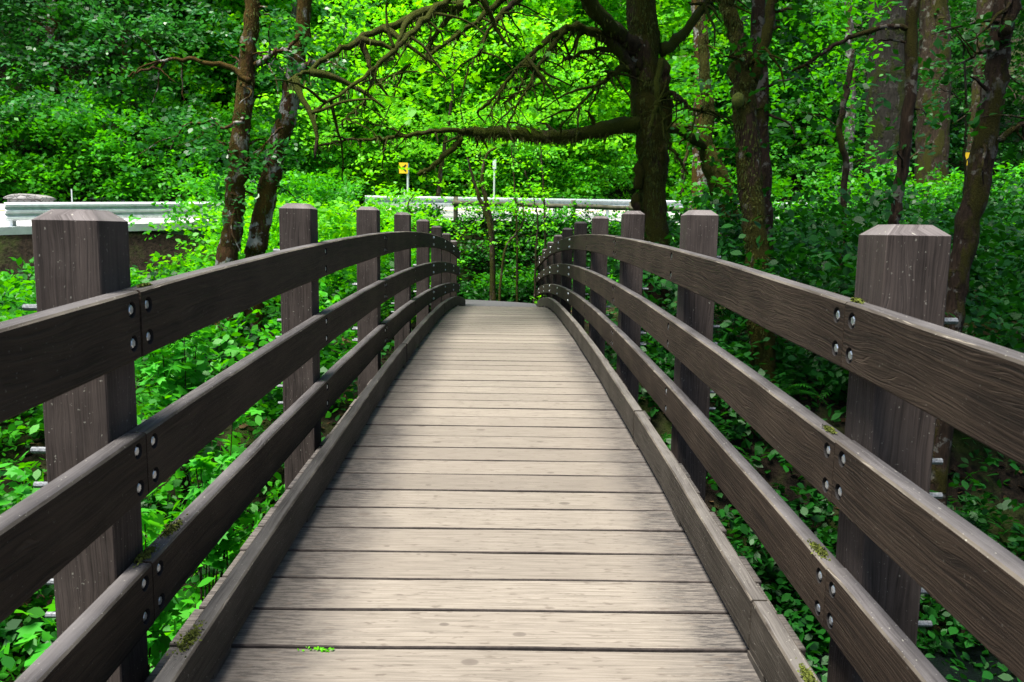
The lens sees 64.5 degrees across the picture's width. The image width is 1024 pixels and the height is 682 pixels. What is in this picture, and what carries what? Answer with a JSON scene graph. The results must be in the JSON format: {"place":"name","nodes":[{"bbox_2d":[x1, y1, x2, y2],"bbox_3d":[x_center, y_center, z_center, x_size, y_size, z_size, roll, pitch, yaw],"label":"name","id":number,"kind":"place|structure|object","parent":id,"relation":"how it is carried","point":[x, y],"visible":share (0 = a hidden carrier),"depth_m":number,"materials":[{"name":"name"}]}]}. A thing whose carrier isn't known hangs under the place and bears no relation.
{"place":"outdoors","nodes":[
{"label":"outdoors","id":0,"kind":"place"},
{"bbox_2d":[0,204,778,226],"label":"road","id":1,"kind":"structure","parent":0,"point":[448,214],"depth_m":29.04,"materials":[{"name":"grey asphalt"}]},
{"bbox_2d":[1,202,354,226],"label":"guardrail","id":2,"kind":"object","parent":1,"relation":"on","point":[21,211],"visible":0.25,"depth_m":19.36,"materials":[{"name":"metal"}]},
{"bbox_2d":[399,163,408,201],"bbox_3d":[-3.390,-4.637,25.528,0.306,1.902,0.097,-1,8,-17],"label":"road sign","id":3,"kind":"object","parent":1,"relation":"on","point":[405,165],"visible":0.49,"depth_m":25.42,"materials":[{"name":"metal"}]},
{"bbox_2d":[365,195,811,218],"bbox_3d":[4.399,-5.019,30.997,21.500,1.200,0.525,-4,9,-32],"label":"guardrail","id":4,"kind":"object","parent":1,"relation":"on","point":[440,201],"visible":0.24,"depth_m":28.08,"materials":[{"name":"metal"}]},
{"bbox_2d":[430,299,536,306],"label":"path","id":5,"kind":"structure","parent":0,"point":[489,303],"depth_m":20.33,"materials":[{"name":"concrete"}]},
{"bbox_2d":[0,0,1023,681],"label":"ground","id":6,"kind":"structure","parent":0,"point":[142,248],"depth_m":10.27,"materials":[{"name":"green plant"}]},
{"bbox_2d":[0,450,31,660],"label":"shrub","id":7,"kind":"object","parent":6,"relation":"on","point":[12,471],"visible":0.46,"depth_m":4.90,"materials":[{"name":"green plant"}]},
{"bbox_2d":[0,650,43,681],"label":"shrub","id":8,"kind":"object","parent":6,"relation":"on","point":[32,659],"visible":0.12,"depth_m":3.30,"materials":[{"name":"green plant"}]},
{"bbox_2d":[3,194,55,201],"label":"stone pier","id":9,"kind":"structure","parent":6,"relation":"on","point":[25,198],"depth_m":25.14,"materials":[{"name":"grey stone"}]},
{"bbox_2d":[8,0,87,107],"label":"forest tree","id":10,"kind":"object","parent":6,"relation":"on","point":[49,30],"visible":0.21,"depth_m":32.31,"materials":[{"name":"green plant"}]},
{"bbox_2d":[13,508,189,674],"bbox_3d":[-2.393,2.056,4.948,1.067,2.479,0.780,4,8,24],"label":"shrub","id":11,"kind":"object","parent":6,"relation":"on","point":[168,612],"visible":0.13,"depth_m":4.84,"materials":[{"name":"green plant"}]},
{"bbox_2d":[87,197,124,201],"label":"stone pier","id":12,"kind":"structure","parent":6,"relation":"on","point":[107,199],"depth_m":29.03,"materials":[{"name":"grey stone"}]},
{"bbox_2d":[0,222,220,238],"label":"retaining wall","id":13,"kind":"structure","parent":6,"relation":"on","point":[28,230],"depth_m":19.91,"materials":[{"name":"concrete"}]},
{"bbox_2d":[106,2,144,76],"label":"forest tree","id":14,"kind":"object","parent":6,"relation":"on","point":[124,54],"visible":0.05,"depth_m":36.22,"materials":[{"name":"green wood"}]},
{"bbox_2d":[110,1,169,104],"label":"forest tree","id":15,"kind":"object","parent":6,"relation":"on","point":[157,52],"visible":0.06,"depth_m":34.23,"materials":[{"name":"green plant"}]},
{"bbox_2d":[0,263,280,315],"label":"bank undergrowth","id":16,"kind":"object","parent":6,"relation":"on","point":[12,309],"visible":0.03,"depth_m":15.92,"materials":[{"name":"green plant"}]},
{"bbox_2d":[0,0,307,191],"bbox_3d":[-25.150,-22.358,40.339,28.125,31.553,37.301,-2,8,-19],"label":"hillside foliage","id":17,"kind":"object","parent":6,"relation":"on","point":[14,49],"visible":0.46,"depth_m":29.89,"materials":[{"name":"green plant"}]},
{"bbox_2d":[0,0,341,369],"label":"alder tree","id":18,"kind":"object","parent":6,"relation":"on","point":[231,237],"visible":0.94,"depth_m":11.51,"materials":[{"name":"green plant"}]},
{"bbox_2d":[134,327,219,503],"bbox_3d":[-3.532,0.692,8.635,0.948,2.264,0.919,7,10,39],"label":"shrub","id":19,"kind":"object","parent":6,"relation":"on","point":[161,369],"visible":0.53,"depth_m":8.51,"materials":[{"name":"green plant"}]},
{"bbox_2d":[155,10,204,124],"bbox_3d":[-12.995,-13.218,34.723,6.345,12.138,6.078,-1,8,-16],"label":"forest tree","id":20,"kind":"object","parent":6,"relation":"on","point":[202,59],"depth_m":34.29,"materials":[{"name":"green wood"}]},
{"bbox_2d":[0,348,382,679],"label":"creek bank cover","id":21,"kind":"object","parent":6,"relation":"on","point":[15,670],"visible":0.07,"depth_m":8.80,"materials":[{"name":"green plant"}]},
{"bbox_2d":[0,247,430,677],"bbox_3d":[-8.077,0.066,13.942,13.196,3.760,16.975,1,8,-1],"label":"bank undergrowth","id":22,"kind":"object","parent":6,"relation":"on","point":[191,592],"visible":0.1,"depth_m":9.15,"materials":[{"name":"green plant"}]},
{"bbox_2d":[175,409,263,601],"bbox_3d":[-2.413,1.716,6.699,0.819,2.479,0.994,1,8,-1],"label":"shrub","id":23,"kind":"object","parent":6,"relation":"on","point":[211,473],"visible":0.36,"depth_m":6.66,"materials":[{"name":"green plant"}]},
{"bbox_2d":[128,162,368,271],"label":"bank undergrowth","id":24,"kind":"object","parent":6,"relation":"on","point":[316,186],"visible":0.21,"depth_m":19.75,"materials":[{"name":"green plant"}]},
{"bbox_2d":[128,0,385,351],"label":"alder tree","id":25,"kind":"object","parent":6,"relation":"on","point":[286,116],"visible":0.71,"depth_m":11.93,"materials":[{"name":"green plant"}]},
{"bbox_2d":[269,0,301,179],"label":"forest tree","id":26,"kind":"object","parent":6,"relation":"on","point":[294,9],"visible":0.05,"depth_m":32.39,"materials":[{"name":"green plant"}]},
{"bbox_2d":[130,150,464,322],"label":"bank undergrowth","id":27,"kind":"object","parent":6,"relation":"on","point":[326,220],"visible":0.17,"depth_m":16.76,"materials":[{"name":"green plant"}]},
{"bbox_2d":[0,63,637,203],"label":"roadside foliage","id":28,"kind":"object","parent":6,"relation":"on","point":[27,182],"visible":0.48,"depth_m":29.12,"materials":[{"name":"green plant"}]},
{"bbox_2d":[371,176,464,239],"bbox_3d":[-2.378,-2.414,21.297,2.910,3.879,2.314,-3,8,-25],"label":"sapling","id":29,"kind":"object","parent":6,"relation":"on","point":[415,193],"visible":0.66,"depth_m":21.27,"materials":[{"name":"green plant"}]},
{"bbox_2d":[254,0,634,211],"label":"maple tree","id":30,"kind":"object","parent":6,"relation":"on","point":[526,24],"visible":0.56,"depth_m":27.67,"materials":[{"name":"green plant"}]},
{"bbox_2d":[437,142,504,299],"bbox_3d":[-1.250,-3.406,23.634,2.016,5.241,2.666,1,8,-1],"label":"sapling","id":31,"kind":"object","parent":6,"relation":"on","point":[484,192],"visible":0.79,"depth_m":23.39,"materials":[{"name":"green plant"}]},
{"bbox_2d":[256,7,691,198],"bbox_3d":[-1.429,-11.072,39.688,24.940,9.474,7.530,-5,9,-36],"label":"roadside foliage","id":32,"kind":"object","parent":6,"relation":"on","point":[271,100],"visible":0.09,"depth_m":37.85,"materials":[{"name":"green plant"}]},
{"bbox_2d":[461,270,489,282],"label":"sword fern","id":33,"kind":"object","parent":6,"relation":"on","point":[478,277],"visible":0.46,"depth_m":25.03,"materials":[{"name":"green plant"}]},
{"bbox_2d":[459,287,506,299],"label":"sword fern","id":34,"kind":"object","parent":6,"relation":"on","point":[473,295],"visible":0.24,"depth_m":24.20,"materials":[{"name":"green plant"}]},
{"bbox_2d":[443,138,528,300],"bbox_3d":[-0.725,-3.158,22.820,1.985,4.995,2.624,-5,10,-38],"label":"sapling","id":35,"kind":"object","parent":6,"relation":"on","point":[491,252],"visible":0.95,"depth_m":22.94,"materials":[{"name":"green plant"}]},
{"bbox_2d":[111,0,863,199],"bbox_3d":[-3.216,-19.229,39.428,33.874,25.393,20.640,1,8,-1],"label":"hillside foliage","id":36,"kind":"object","parent":6,"relation":"on","point":[622,98],"visible":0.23,"depth_m":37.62,"materials":[{"name":"green plant"}]},
{"bbox_2d":[493,159,495,207],"bbox_3d":[-0.714,-6.124,32.454,0.140,2.212,0.100,1,8,-1],"label":"post","id":37,"kind":"object","parent":6,"relation":"on","point":[494,164],"visible":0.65,"depth_m":32.40,"materials":[{"name":"metal"}]},
{"bbox_2d":[464,290,525,300],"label":"sword fern","id":38,"kind":"object","parent":6,"relation":"on","point":[504,296],"visible":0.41,"depth_m":24.12,"materials":[{"name":"green plant"}]},
{"bbox_2d":[340,195,679,302],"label":"bank undergrowth","id":39,"kind":"object","parent":6,"relation":"on","point":[526,289],"visible":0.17,"depth_m":25.48,"materials":[{"name":"green plant"}]},
{"bbox_2d":[0,219,1021,680],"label":"ground cover","id":40,"kind":"object","parent":6,"relation":"on","point":[640,395],"visible":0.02,"depth_m":9.92,"materials":[{"name":"green plant"}]},
{"bbox_2d":[0,203,1023,681],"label":"footbridge","id":41,"kind":"object","parent":6,"relation":"on","point":[494,495],"visible":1,"depth_m":2.88,"materials":[{"name":"brown wood"}]},
{"bbox_2d":[297,646,333,651],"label":"seedling","id":42,"kind":"object","parent":41,"relation":"on","point":[320,648],"visible":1,"depth_m":2.68,"materials":[{"name":"green plant"}]},
{"bbox_2d":[273,0,750,346],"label":"maple tree","id":43,"kind":"object","parent":6,"relation":"on","point":[636,47],"visible":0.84,"depth_m":11.99,"materials":[{"name":"green plant"}]},
{"bbox_2d":[4,232,1023,672],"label":"foliage","id":44,"kind":"object","parent":6,"relation":"on","point":[384,358],"visible":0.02,"depth_m":9.94,"materials":[{"name":"green plant"}]},
{"bbox_2d":[496,284,536,301],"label":"sword fern","id":45,"kind":"object","parent":6,"relation":"on","point":[522,299],"visible":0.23,"depth_m":24.38,"materials":[{"name":"green plant"}]},
{"bbox_2d":[483,113,556,301],"bbox_3d":[0.328,-3.527,23.178,2.053,5.696,1.713,6,9,36],"label":"sapling","id":46,"kind":"object","parent":6,"relation":"on","point":[512,160],"visible":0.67,"depth_m":23.17,"materials":[{"name":"green plant"}]},
{"bbox_2d":[481,111,560,248],"bbox_3d":[0.385,-3.624,23.301,2.639,5.836,1.955,-5,10,-39],"label":"sapling","id":47,"kind":"object","parent":6,"relation":"on","point":[552,149],"visible":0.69,"depth_m":23.22,"materials":[{"name":"green plant"}]},
{"bbox_2d":[487,166,565,300],"bbox_3d":[0.404,-2.733,22.771,2.252,4.206,2.013,1,8,-1],"label":"sapling","id":48,"kind":"object","parent":6,"relation":"on","point":[507,244],"visible":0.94,"depth_m":22.62,"materials":[{"name":"green plant"}]},
{"bbox_2d":[506,162,581,303],"bbox_3d":[0.932,-2.857,23.309,2.492,4.327,2.281,1,8,-1],"label":"sapling","id":49,"kind":"object","parent":6,"relation":"on","point":[537,236],"visible":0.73,"depth_m":23.05,"materials":[{"name":"green plant"}]},
{"bbox_2d":[452,197,737,224],"bbox_3d":[2.961,-4.013,26.532,9.861,1.208,0.930,0,8,-7],"label":"log fence","id":50,"kind":"object","parent":6,"relation":"on","point":[455,201],"visible":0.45,"depth_m":26.36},
{"bbox_2d":[608,354,670,369],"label":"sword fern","id":51,"kind":"object","parent":6,"relation":"on","point":[616,362],"visible":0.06,"depth_m":11.02,"materials":[{"name":"green plant"}]},
{"bbox_2d":[669,0,744,311],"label":"maple tree","id":52,"kind":"object","parent":6,"relation":"on","point":[706,151],"visible":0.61,"depth_m":16.91,"materials":[{"name":"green plant"}]},
{"bbox_2d":[623,0,796,209],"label":"forest tree","id":53,"kind":"object","parent":6,"relation":"on","point":[697,174],"visible":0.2,"depth_m":23.42,"materials":[{"name":"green plant"}]},
{"bbox_2d":[664,425,755,468],"bbox_3d":[2.255,1.245,9.736,1.644,0.452,1.654,3,5,-33],"label":"sword fern","id":54,"kind":"object","parent":6,"relation":"on","point":[725,427],"visible":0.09,"depth_m":9.70,"materials":[{"name":"green plant"}]},
{"bbox_2d":[683,0,827,387],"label":"maple tree","id":55,"kind":"object","parent":6,"relation":"on","point":[744,128],"visible":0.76,"depth_m":10.18,"materials":[{"name":"brown plant"}]},
{"bbox_2d":[618,0,906,223],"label":"maple tree","id":56,"kind":"object","parent":6,"relation":"on","point":[682,199],"visible":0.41,"depth_m":17.93,"materials":[{"name":"green plant"}]},
{"bbox_2d":[733,0,821,344],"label":"alder tree","id":57,"kind":"object","parent":6,"relation":"on","point":[757,18],"visible":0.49,"depth_m":11.32,"materials":[{"name":"brown plant"}]},
{"bbox_2d":[779,375,828,404],"bbox_3d":[3.419,0.687,10.547,1.323,0.392,1.224,-2,6,27],"label":"sword fern","id":58,"kind":"object","parent":6,"relation":"on","point":[789,388],"visible":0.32,"depth_m":10.36,"materials":[{"name":"green plant"}]},
{"bbox_2d":[605,313,1023,681],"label":"creek bank cover","id":59,"kind":"object","parent":6,"relation":"on","point":[790,348],"visible":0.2,"depth_m":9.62,"materials":[{"name":"green plant"}]},
{"bbox_2d":[606,169,1023,425],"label":"forest undergrowth","id":60,"kind":"object","parent":6,"relation":"on","point":[1003,276],"visible":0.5,"depth_m":11.32,"materials":[{"name":"green plant"}]},
{"bbox_2d":[792,365,846,410],"bbox_3d":[4.542,0.609,10.504,1.671,0.496,1.546,0,8,-10],"label":"sword fern","id":61,"kind":"object","parent":6,"relation":"on","point":[827,393],"visible":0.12,"depth_m":10.52,"materials":[{"name":"green plant"}]},
{"bbox_2d":[661,0,1023,200],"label":"hillside foliage","id":62,"kind":"object","parent":6,"relation":"on","point":[963,6],"visible":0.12,"depth_m":50.57,"materials":[{"name":"green plant"}]},
{"bbox_2d":[708,0,991,294],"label":"forest tree","id":63,"kind":"object","parent":6,"relation":"on","point":[845,197],"visible":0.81,"depth_m":15.58,"materials":[{"name":"green plant"}]},
{"bbox_2d":[842,0,858,235],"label":"dead snag","id":64,"kind":"object","parent":6,"relation":"on","point":[850,28],"visible":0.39,"depth_m":23.27,"materials":[{"name":"brown dark bark"}]},
{"bbox_2d":[779,0,944,223],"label":"maple sapling","id":65,"kind":"object","parent":6,"relation":"on","point":[909,27],"visible":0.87,"depth_m":11.60,"materials":[{"name":"brown plant"}]},
{"bbox_2d":[734,141,1023,282],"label":"forest undergrowth","id":66,"kind":"object","parent":6,"relation":"on","point":[957,185],"visible":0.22,"depth_m":23.15,"materials":[{"name":"green plant"}]},
{"bbox_2d":[863,0,909,215],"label":"fir tree","id":67,"kind":"object","parent":6,"relation":"on","point":[893,94],"visible":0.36,"depth_m":23.87,"materials":[{"name":"grey plant"}]},
{"bbox_2d":[910,0,972,199],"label":"forest tree","id":68,"kind":"object","parent":6,"relation":"on","point":[932,13],"visible":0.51,"depth_m":28.93,"materials":[{"name":"brown plant"}]},
{"bbox_2d":[965,152,969,163],"bbox_3d":[16.588,-4.744,29.791,0.305,4.244,0.110,1,8,-1],"label":"road sign","id":69,"kind":"object","parent":6,"relation":"on","point":[967,154],"visible":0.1,"depth_m":29.48,"materials":[{"name":"metal"}]},
{"bbox_2d":[917,13,1023,193],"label":"sapling","id":70,"kind":"object","parent":6,"relation":"on","point":[953,49],"visible":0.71,"depth_m":14.72,"materials":[{"name":"green plant"}]},
{"bbox_2d":[926,0,1023,505],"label":"alder tree","id":71,"kind":"object","parent":6,"relation":"on","point":[1001,17],"visible":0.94,"depth_m":8.98,"materials":[{"name":"brown plant"}]},
{"bbox_2d":[952,0,1023,183],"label":"forest tree","id":72,"kind":"object","parent":6,"relation":"on","point":[983,7],"visible":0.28,"depth_m":32.89,"materials":[{"name":"brown plant"}]},
{"bbox_2d":[961,510,1020,541],"bbox_3d":[4.948,2.112,9.485,1.558,0.521,1.492,1,13,-3],"label":"sword fern","id":73,"kind":"object","parent":6,"relation":"on","point":[979,516],"visible":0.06,"depth_m":9.21,"materials":[{"name":"green plant"}]},
{"bbox_2d":[962,319,1023,342],"bbox_3d":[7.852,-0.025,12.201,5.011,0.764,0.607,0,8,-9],"label":"fern","id":74,"kind":"object","parent":6,"relation":"on","point":[995,330],"visible":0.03,"depth_m":11.95,"materials":[{"name":"green plant"}]},
{"bbox_2d":[803,636,1018,681],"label":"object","id":75,"kind":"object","parent":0,"point":[971,671],"depth_m":8.28,"materials":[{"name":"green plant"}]}
]}

